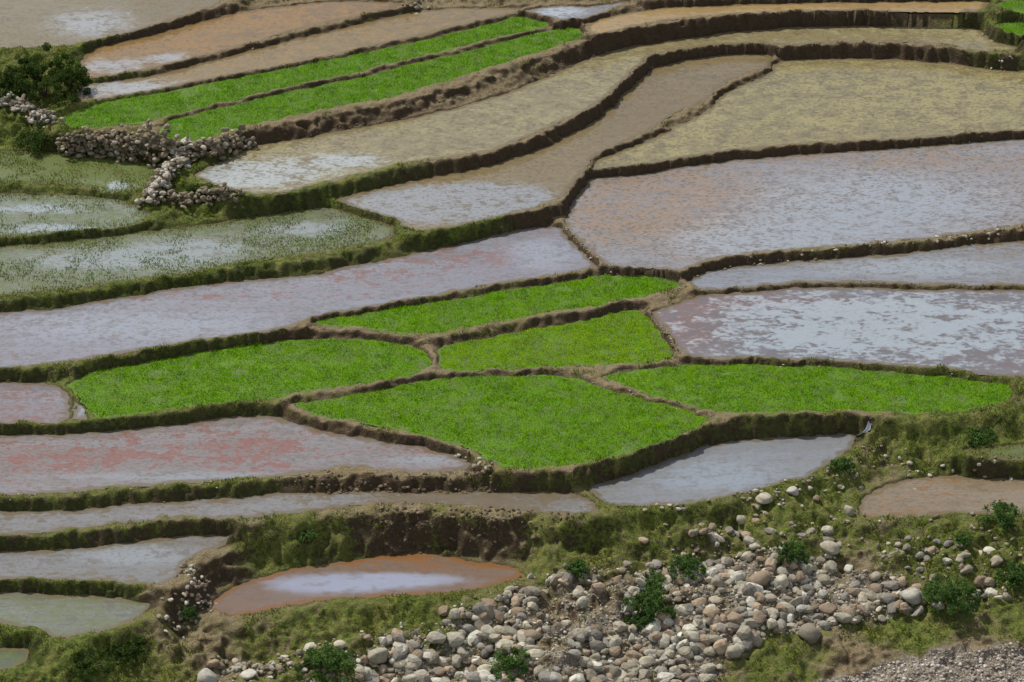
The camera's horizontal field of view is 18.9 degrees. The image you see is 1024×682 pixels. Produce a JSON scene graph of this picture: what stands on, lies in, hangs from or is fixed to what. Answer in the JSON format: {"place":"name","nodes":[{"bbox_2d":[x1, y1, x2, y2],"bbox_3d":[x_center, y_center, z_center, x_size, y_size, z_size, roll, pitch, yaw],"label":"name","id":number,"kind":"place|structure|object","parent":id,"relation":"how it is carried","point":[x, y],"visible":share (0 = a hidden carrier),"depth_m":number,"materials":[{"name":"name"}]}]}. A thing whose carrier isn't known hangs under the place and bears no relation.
{"place":"outdoors","nodes":[
{"label":"outdoors","id":0,"kind":"place"},
{"bbox_2d":[0,0,1023,681],"bbox_3d":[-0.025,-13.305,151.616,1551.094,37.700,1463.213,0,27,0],"label":"terraced ground","id":1,"kind":"structure","parent":0,"point":[230,564],"depth_m":141.51,"materials":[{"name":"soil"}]},
{"bbox_2d":[0,648,28,669],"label":"flooded rice paddy","id":2,"kind":"structure","parent":1,"relation":"on","point":[11,657],"depth_m":129.05,"materials":[{"name":"liquid"}]},
{"bbox_2d":[0,63,39,99],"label":"shrub","id":3,"kind":"object","parent":1,"relation":"on","point":[12,71],"visible":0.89,"depth_m":170.25,"materials":[{"name":"green plant"}]},
{"bbox_2d":[0,90,56,127],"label":"dry stone wall","id":4,"kind":"structure","parent":1,"relation":"on","point":[23,103],"depth_m":168.60,"materials":[{"name":"stone"}]},
{"bbox_2d":[11,123,55,155],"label":"shrub","id":5,"kind":"object","parent":1,"relation":"on","point":[34,139],"visible":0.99,"depth_m":166.62,"materials":[{"name":"green plant"}]},
{"bbox_2d":[0,382,69,423],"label":"flooded rice paddy","id":6,"kind":"structure","parent":1,"relation":"on","point":[38,402],"depth_m":144.03,"materials":[{"name":"liquid"}]},
{"bbox_2d":[0,42,90,104],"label":"shrub","id":7,"kind":"object","parent":1,"relation":"on","point":[35,71],"visible":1,"depth_m":169.82,"materials":[{"name":"green plant"}]},
{"bbox_2d":[52,58,92,96],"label":"shrub","id":8,"kind":"object","parent":1,"relation":"on","point":[76,76],"visible":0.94,"depth_m":170.83,"materials":[{"name":"green plant"}]},
{"bbox_2d":[0,592,149,637],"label":"flooded rice paddy","id":9,"kind":"structure","parent":1,"relation":"on","point":[59,615],"depth_m":131.18,"materials":[{"name":"liquid"}]},
{"bbox_2d":[0,193,150,236],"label":"flooded rice paddy","id":10,"kind":"structure","parent":1,"relation":"on","point":[18,211],"depth_m":160.07,"materials":[{"name":"liquid"}]},
{"bbox_2d":[0,192,151,236],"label":"rice plants","id":11,"kind":"object","parent":10,"relation":"on","point":[91,207],"visible":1,"depth_m":160.55,"materials":[{"name":"green plant"}]},
{"bbox_2d":[72,402,86,419],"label":"flooded rice paddy","id":12,"kind":"structure","parent":1,"relation":"on","point":[79,412],"depth_m":143.24,"materials":[{"name":"liquid"}]},
{"bbox_2d":[0,150,159,193],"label":"flooded rice paddy","id":13,"kind":"structure","parent":1,"relation":"on","point":[48,161],"depth_m":164.51,"materials":[{"name":"liquid"}]},
{"bbox_2d":[0,149,155,192],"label":"rice plants","id":14,"kind":"object","parent":13,"relation":"on","point":[55,174],"visible":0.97,"depth_m":164.43,"materials":[{"name":"green plant"}]},
{"bbox_2d":[61,646,116,681],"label":"shrub","id":15,"kind":"object","parent":1,"relation":"on","point":[91,662],"visible":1,"depth_m":127.99,"materials":[{"name":"green plant"}]},
{"bbox_2d":[0,0,222,47],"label":"flooded rice paddy","id":16,"kind":"structure","parent":1,"relation":"on","point":[30,23],"depth_m":179.91,"materials":[{"name":"liquid"}]},
{"bbox_2d":[0,534,228,583],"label":"flooded rice paddy","id":17,"kind":"structure","parent":1,"relation":"on","point":[158,560],"depth_m":134.06,"materials":[{"name":"liquid"}]},
{"bbox_2d":[55,117,176,167],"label":"dry stone wall","id":18,"kind":"structure","parent":1,"relation":"on","point":[141,145],"depth_m":165.50,"materials":[{"name":"stone"}]},
{"bbox_2d":[107,635,151,664],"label":"shrub","id":19,"kind":"object","parent":1,"relation":"on","point":[129,652],"visible":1,"depth_m":129.27,"materials":[{"name":"green plant"}]},
{"bbox_2d":[134,134,193,207],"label":"dry stone wall","id":20,"kind":"structure","parent":1,"relation":"on","point":[163,177],"depth_m":162.39,"materials":[{"name":"stone"}]},
{"bbox_2d":[180,605,199,619],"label":"shrub","id":21,"kind":"object","parent":1,"relation":"on","point":[190,613],"visible":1,"depth_m":131.63,"materials":[{"name":"green plant"}]},
{"bbox_2d":[0,207,394,294],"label":"flooded rice paddy","id":22,"kind":"structure","parent":1,"relation":"on","point":[313,222],"depth_m":156.97,"materials":[{"name":"liquid"}]},
{"bbox_2d":[0,208,395,294],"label":"rice plants","id":23,"kind":"object","parent":22,"relation":"on","point":[230,223],"visible":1,"depth_m":157.26,"materials":[{"name":"green plant"}]},
{"bbox_2d":[183,183,214,201],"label":"shrub","id":24,"kind":"object","parent":1,"relation":"on","point":[190,188],"visible":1,"depth_m":161.31,"materials":[{"name":"green plant"}]},
{"bbox_2d":[161,182,244,207],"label":"dry stone wall","id":25,"kind":"structure","parent":1,"relation":"on","point":[190,196],"depth_m":160.50,"materials":[{"name":"stone"}]},
{"bbox_2d":[197,668,217,681],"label":"boulder","id":26,"kind":"object","parent":1,"relation":"on","point":[206,675],"visible":1,"depth_m":128.13,"materials":[{"name":"stone"}]},
{"bbox_2d":[176,124,256,160],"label":"dry stone wall","id":27,"kind":"structure","parent":1,"relation":"on","point":[214,146],"depth_m":164.85,"materials":[{"name":"stone"}]},
{"bbox_2d":[0,415,471,494],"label":"flooded rice paddy","id":28,"kind":"structure","parent":1,"relation":"on","point":[207,450],"depth_m":140.39,"materials":[{"name":"liquid"}]},
{"bbox_2d":[80,1,403,77],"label":"flooded rice paddy","id":29,"kind":"structure","parent":1,"relation":"on","point":[212,36],"depth_m":178.30,"materials":[{"name":"liquid"}]},
{"bbox_2d":[240,669,256,679],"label":"boulder","id":30,"kind":"object","parent":1,"relation":"on","point":[248,674],"visible":1,"depth_m":128.83,"materials":[{"name":"stone"}]},
{"bbox_2d":[66,338,431,417],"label":"rice seedbed","id":31,"kind":"structure","parent":1,"relation":"on","point":[225,364],"depth_m":146.51,"materials":[{"name":"plant"}]},
{"bbox_2d":[74,337,429,416],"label":"rice seedlings","id":32,"kind":"object","parent":31,"relation":"on","point":[210,383],"visible":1,"depth_m":146.49,"materials":[{"name":"green plant"}]},
{"bbox_2d":[76,7,520,101],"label":"flooded rice paddy","id":33,"kind":"structure","parent":1,"relation":"on","point":[344,40],"depth_m":177.24,"materials":[{"name":"liquid"}]},
{"bbox_2d":[0,227,596,366],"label":"flooded rice paddy","id":34,"kind":"structure","parent":1,"relation":"on","point":[119,325],"depth_m":152.67,"materials":[{"name":"liquid"}]},
{"bbox_2d":[0,491,598,534],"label":"flooded rice paddy","id":35,"kind":"structure","parent":1,"relation":"on","point":[16,522],"depth_m":137.15,"materials":[{"name":"liquid"}]},
{"bbox_2d":[58,17,548,127],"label":"rice seedbed","id":36,"kind":"structure","parent":1,"relation":"on","point":[183,93],"depth_m":172.68,"materials":[{"name":"plant"}]},
{"bbox_2d":[62,16,546,127],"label":"rice seedlings","id":37,"kind":"object","parent":36,"relation":"on","point":[315,68],"visible":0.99,"depth_m":173.12,"materials":[{"name":"green plant"}]},
{"bbox_2d":[298,529,317,542],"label":"shrub","id":38,"kind":"object","parent":1,"relation":"on","point":[304,535],"visible":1,"depth_m":135.76,"materials":[{"name":"green plant"}]},
{"bbox_2d":[293,641,359,681],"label":"shrub","id":39,"kind":"object","parent":1,"relation":"on","point":[334,659],"visible":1,"depth_m":128.72,"materials":[{"name":"green plant"}]},
{"bbox_2d":[333,640,345,648],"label":"boulder","id":40,"kind":"object","parent":1,"relation":"on","point":[340,644],"visible":0.99,"depth_m":130.15,"materials":[{"name":"stone"}]},
{"bbox_2d":[211,553,524,614],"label":"flooded rice paddy","id":41,"kind":"structure","parent":1,"relation":"on","point":[410,574],"depth_m":134.58,"materials":[{"name":"liquid"}]},
{"bbox_2d":[159,28,582,140],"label":"rice seedbed","id":42,"kind":"structure","parent":1,"relation":"on","point":[534,39],"depth_m":172.15,"materials":[{"name":"plant"}]},
{"bbox_2d":[160,27,581,139],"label":"rice seedlings","id":43,"kind":"object","parent":42,"relation":"on","point":[412,85],"visible":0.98,"depth_m":172.21,"materials":[{"name":"green plant"}]},
{"bbox_2d":[367,647,387,663],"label":"boulder","id":44,"kind":"object","parent":1,"relation":"on","point":[378,655],"visible":1,"depth_m":130.32,"materials":[{"name":"stone"}]},
{"bbox_2d":[402,674,416,681],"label":"boulder","id":45,"kind":"object","parent":1,"relation":"on","point":[410,678],"visible":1,"depth_m":129.47,"materials":[{"name":"stone"}]},
{"bbox_2d":[452,654,461,667],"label":"boulder","id":46,"kind":"object","parent":1,"relation":"on","point":[456,660],"visible":1,"depth_m":130.69,"materials":[{"name":"stone"}]},
{"bbox_2d":[478,670,490,681],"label":"boulder","id":47,"kind":"object","parent":1,"relation":"on","point":[484,675],"visible":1,"depth_m":129.73,"materials":[{"name":"stone"}]},
{"bbox_2d":[484,604,494,620],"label":"boulder","id":48,"kind":"object","parent":1,"relation":"on","point":[489,611],"visible":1,"depth_m":132.38,"materials":[{"name":"stone"}]},
{"bbox_2d":[314,275,679,333],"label":"rice seedbed","id":49,"kind":"structure","parent":1,"relation":"on","point":[507,318],"depth_m":152.48,"materials":[{"name":"plant"}]},
{"bbox_2d":[316,273,675,332],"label":"rice seedlings","id":50,"kind":"object","parent":49,"relation":"on","point":[642,282],"visible":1,"depth_m":152.57,"materials":[{"name":"green plant"}]},
{"bbox_2d":[294,374,709,468],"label":"rice seedbed","id":51,"kind":"structure","parent":1,"relation":"on","point":[627,449],"depth_m":143.10,"materials":[{"name":"plant"}]},
{"bbox_2d":[299,373,706,467],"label":"rice seedlings","id":52,"kind":"object","parent":51,"relation":"on","point":[416,389],"visible":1,"depth_m":143.12,"materials":[{"name":"green plant"}]},
{"bbox_2d":[486,646,530,681],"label":"shrub","id":53,"kind":"object","parent":1,"relation":"on","point":[508,662],"visible":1,"depth_m":129.73,"materials":[{"name":"green plant"}]},
{"bbox_2d":[2,0,1023,678],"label":"bund stones","id":54,"kind":"object","parent":1,"relation":"on","point":[260,668],"visible":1,"depth_m":137.05,"materials":[{"name":"stone"}]},
{"bbox_2d":[511,595,520,606],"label":"boulder","id":55,"kind":"object","parent":1,"relation":"on","point":[515,601],"visible":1,"depth_m":133.20,"materials":[{"name":"stone"}]},
{"bbox_2d":[523,629,540,640],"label":"boulder","id":56,"kind":"object","parent":1,"relation":"on","point":[535,635],"visible":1,"depth_m":131.33,"materials":[{"name":"stone"}]},
{"bbox_2d":[336,54,771,230],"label":"flooded rice paddy","id":57,"kind":"structure","parent":1,"relation":"on","point":[653,98],"depth_m":165.48,"materials":[{"name":"liquid"}]},
{"bbox_2d":[438,310,672,371],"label":"rice seedbed","id":58,"kind":"structure","parent":1,"relation":"on","point":[602,351],"depth_m":149.07,"materials":[{"name":"plant"}]},
{"bbox_2d":[440,310,671,369],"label":"rice seedlings","id":59,"kind":"object","parent":58,"relation":"on","point":[557,352],"visible":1,"depth_m":149.12,"materials":[{"name":"green plant"}]},
{"bbox_2d":[550,671,562,681],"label":"boulder","id":60,"kind":"object","parent":1,"relation":"on","point":[556,677],"visible":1,"depth_m":128.74,"materials":[{"name":"stone"}]},
{"bbox_2d":[525,1,627,19],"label":"flooded rice paddy","id":61,"kind":"structure","parent":1,"relation":"on","point":[564,12],"depth_m":182.05,"materials":[{"name":"liquid"}]},
{"bbox_2d":[565,559,590,579],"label":"shrub","id":62,"kind":"object","parent":1,"relation":"on","point":[579,565],"visible":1,"depth_m":134.05,"materials":[{"name":"green plant"}]},
{"bbox_2d":[194,25,1016,193],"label":"flooded rice paddy","id":63,"kind":"structure","parent":1,"relation":"on","point":[496,122],"depth_m":169.47,"materials":[{"name":"liquid"}]},
{"bbox_2d":[197,518,1023,681],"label":"river stones","id":64,"kind":"object","parent":1,"relation":"on","point":[409,657],"visible":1,"depth_m":132.17,"materials":[{"name":"stone"}]},
{"bbox_2d":[608,666,621,677],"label":"boulder","id":65,"kind":"object","parent":1,"relation":"on","point":[614,671],"visible":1,"depth_m":129.88,"materials":[{"name":"stone"}]},
{"bbox_2d":[267,37,1003,555],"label":"earth clods","id":66,"kind":"object","parent":1,"relation":"on","point":[423,475],"visible":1,"depth_m":138.16,"materials":[{"name":"soil"}]},
{"bbox_2d":[629,610,652,631],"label":"shrub","id":67,"kind":"object","parent":1,"relation":"on","point":[644,621],"visible":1,"depth_m":132.10,"materials":[{"name":"green plant"}]},
{"bbox_2d":[638,656,654,666],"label":"boulder","id":68,"kind":"object","parent":1,"relation":"on","point":[645,661],"visible":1,"depth_m":130.48,"materials":[{"name":"stone"}]},
{"bbox_2d":[622,580,675,622],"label":"shrub","id":69,"kind":"object","parent":1,"relation":"on","point":[647,601],"visible":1,"depth_m":132.39,"materials":[{"name":"green plant"}]},
{"bbox_2d":[641,568,664,593],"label":"shrub","id":70,"kind":"object","parent":1,"relation":"on","point":[660,577],"visible":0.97,"depth_m":134.12,"materials":[{"name":"green plant"}]},
{"bbox_2d":[667,553,706,579],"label":"shrub","id":71,"kind":"object","parent":1,"relation":"on","point":[683,564],"visible":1,"depth_m":134.53,"materials":[{"name":"green plant"}]},
{"bbox_2d":[685,630,699,641],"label":"boulder","id":72,"kind":"object","parent":1,"relation":"on","point":[693,636],"visible":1,"depth_m":131.10,"materials":[{"name":"stone"}]},
{"bbox_2d":[711,578,725,587],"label":"boulder","id":73,"kind":"object","parent":1,"relation":"on","point":[717,582],"visible":1,"depth_m":133.63,"materials":[{"name":"stone"}]},
{"bbox_2d":[589,433,856,506],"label":"flooded rice paddy","id":74,"kind":"structure","parent":1,"relation":"on","point":[706,472],"depth_m":140.17,"materials":[{"name":"liquid"}]},
{"bbox_2d":[724,645,741,658],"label":"boulder","id":75,"kind":"object","parent":1,"relation":"on","point":[733,651],"visible":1,"depth_m":130.56,"materials":[{"name":"stone"}]},
{"bbox_2d":[727,612,743,624],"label":"boulder","id":76,"kind":"object","parent":1,"relation":"on","point":[735,617],"visible":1,"depth_m":132.00,"materials":[{"name":"stone"}]},
{"bbox_2d":[748,570,770,586],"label":"boulder","id":77,"kind":"object","parent":1,"relation":"on","point":[761,578],"visible":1,"depth_m":134.04,"materials":[{"name":"stone"}]},
{"bbox_2d":[755,492,772,503],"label":"boulder","id":78,"kind":"object","parent":1,"relation":"on","point":[763,498],"visible":1,"depth_m":137.69,"materials":[{"name":"stone"}]},
{"bbox_2d":[774,574,788,587],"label":"boulder","id":79,"kind":"object","parent":1,"relation":"on","point":[783,580],"visible":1,"depth_m":134.11,"materials":[{"name":"stone"}]},
{"bbox_2d":[585,1,988,33],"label":"flooded rice paddy","id":80,"kind":"structure","parent":1,"relation":"on","point":[613,23],"depth_m":182.62,"materials":[{"name":"liquid"}]},
{"bbox_2d":[786,486,798,495],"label":"boulder","id":81,"kind":"object","parent":1,"relation":"on","point":[793,490],"visible":1,"depth_m":138.32,"materials":[{"name":"stone"}]},
{"bbox_2d":[775,537,810,564],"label":"shrub","id":82,"kind":"object","parent":1,"relation":"on","point":[797,548],"visible":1,"depth_m":134.84,"materials":[{"name":"green plant"}]},
{"bbox_2d":[565,139,1023,269],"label":"flooded rice paddy","id":83,"kind":"structure","parent":1,"relation":"on","point":[678,218],"depth_m":162.56,"materials":[{"name":"liquid"}]},
{"bbox_2d":[602,363,1012,414],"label":"rice seedbed","id":84,"kind":"structure","parent":1,"relation":"on","point":[836,395],"depth_m":145.32,"materials":[{"name":"plant"}]},
{"bbox_2d":[606,363,1011,412],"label":"rice seedlings","id":85,"kind":"object","parent":84,"relation":"on","point":[809,374],"visible":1,"depth_m":145.34,"materials":[{"name":"green plant"}]},
{"bbox_2d":[592,58,1023,168],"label":"flooded rice paddy","id":86,"kind":"structure","parent":1,"relation":"on","point":[800,101],"depth_m":173.19,"materials":[{"name":"liquid"}]},
{"bbox_2d":[797,624,820,643],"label":"boulder","id":87,"kind":"object","parent":1,"relation":"on","point":[810,633],"visible":1,"depth_m":131.74,"materials":[{"name":"stone"}]},
{"bbox_2d":[820,540,840,554],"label":"boulder","id":88,"kind":"object","parent":1,"relation":"on","point":[830,547],"visible":1,"depth_m":135.71,"materials":[{"name":"stone"}]},
{"bbox_2d":[652,287,1023,376],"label":"flooded rice paddy","id":89,"kind":"structure","parent":1,"relation":"on","point":[979,332],"depth_m":150.78,"materials":[{"name":"liquid"}]},
{"bbox_2d":[829,456,855,473],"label":"shrub","id":90,"kind":"object","parent":1,"relation":"on","point":[842,462],"visible":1,"depth_m":140.04,"materials":[{"name":"green plant"}]},
{"bbox_2d":[844,505,853,515],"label":"boulder","id":91,"kind":"object","parent":1,"relation":"on","point":[848,510],"visible":1,"depth_m":137.78,"materials":[{"name":"stone"}]},
{"bbox_2d":[688,240,1023,289],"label":"flooded rice paddy","id":92,"kind":"structure","parent":1,"relation":"on","point":[1001,263],"depth_m":156.11,"materials":[{"name":"liquid"}]},
{"bbox_2d":[899,588,921,604],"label":"boulder","id":93,"kind":"object","parent":1,"relation":"on","point":[913,596],"visible":1,"depth_m":133.25,"materials":[{"name":"stone"}]},
{"bbox_2d":[859,475,1023,517],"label":"flooded rice paddy","id":94,"kind":"structure","parent":1,"relation":"on","point":[934,496],"depth_m":139.45,"materials":[{"name":"liquid"}]},
{"bbox_2d":[922,573,981,617],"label":"shrub","id":95,"kind":"object","parent":1,"relation":"on","point":[948,593],"visible":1,"depth_m":132.70,"materials":[{"name":"green plant"}]},
{"bbox_2d":[954,533,973,546],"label":"shrub","id":96,"kind":"object","parent":1,"relation":"on","point":[964,538],"visible":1,"depth_m":136.05,"materials":[{"name":"green plant"}]},
{"bbox_2d":[960,565,972,573],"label":"boulder","id":97,"kind":"object","parent":1,"relation":"on","point":[966,569],"visible":1,"depth_m":134.65,"materials":[{"name":"stone"}]},
{"bbox_2d":[963,425,998,447],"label":"shrub","id":98,"kind":"object","parent":1,"relation":"on","point":[979,437],"visible":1,"depth_m":142.28,"materials":[{"name":"green plant"}]},
{"bbox_2d":[964,444,1023,459],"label":"flooded rice paddy","id":99,"kind":"structure","parent":1,"relation":"on","point":[1015,450],"depth_m":141.65,"materials":[{"name":"liquid"}]},
{"bbox_2d":[967,444,1023,458],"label":"rice plants","id":100,"kind":"object","parent":99,"relation":"on","point":[997,449],"visible":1,"depth_m":141.68,"materials":[{"name":"green plant"}]},
{"bbox_2d":[990,555,1002,566],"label":"boulder","id":101,"kind":"object","parent":1,"relation":"on","point":[996,560],"visible":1,"depth_m":135.39,"materials":[{"name":"stone"}]},
{"bbox_2d":[978,500,1023,532],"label":"shrub","id":102,"kind":"object","parent":1,"relation":"on","point":[1003,514],"visible":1,"depth_m":136.87,"materials":[{"name":"green plant"}]},
{"bbox_2d":[993,560,1023,593],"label":"shrub","id":103,"kind":"object","parent":1,"relation":"on","point":[1012,574],"visible":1,"depth_m":134.06,"materials":[{"name":"green plant"}]},
{"bbox_2d":[996,22,1023,35],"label":"rice seedbed","id":104,"kind":"structure","parent":1,"relation":"on","point":[1011,27],"depth_m":180.68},
{"bbox_2d":[998,21,1023,33],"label":"rice seedlings","id":105,"kind":"object","parent":104,"relation":"on","point":[1010,29],"visible":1,"depth_m":180.63,"materials":[{"name":"green plant"}]},
{"bbox_2d":[999,1,1023,12],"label":"rice seedbed","id":106,"kind":"structure","parent":1,"relation":"on","point":[1016,9],"depth_m":182.36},
{"bbox_2d":[1001,0,1023,10],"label":"rice seedlings","id":107,"kind":"object","parent":106,"relation":"on","point":[1017,3],"visible":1,"depth_m":182.58,"materials":[{"name":"green plant"}]},
{"bbox_2d":[829,641,1023,681],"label":"gravel","id":108,"kind":"structure","parent":0,"point":[944,667],"depth_m":130.47,"materials":[{"name":"gravel"}]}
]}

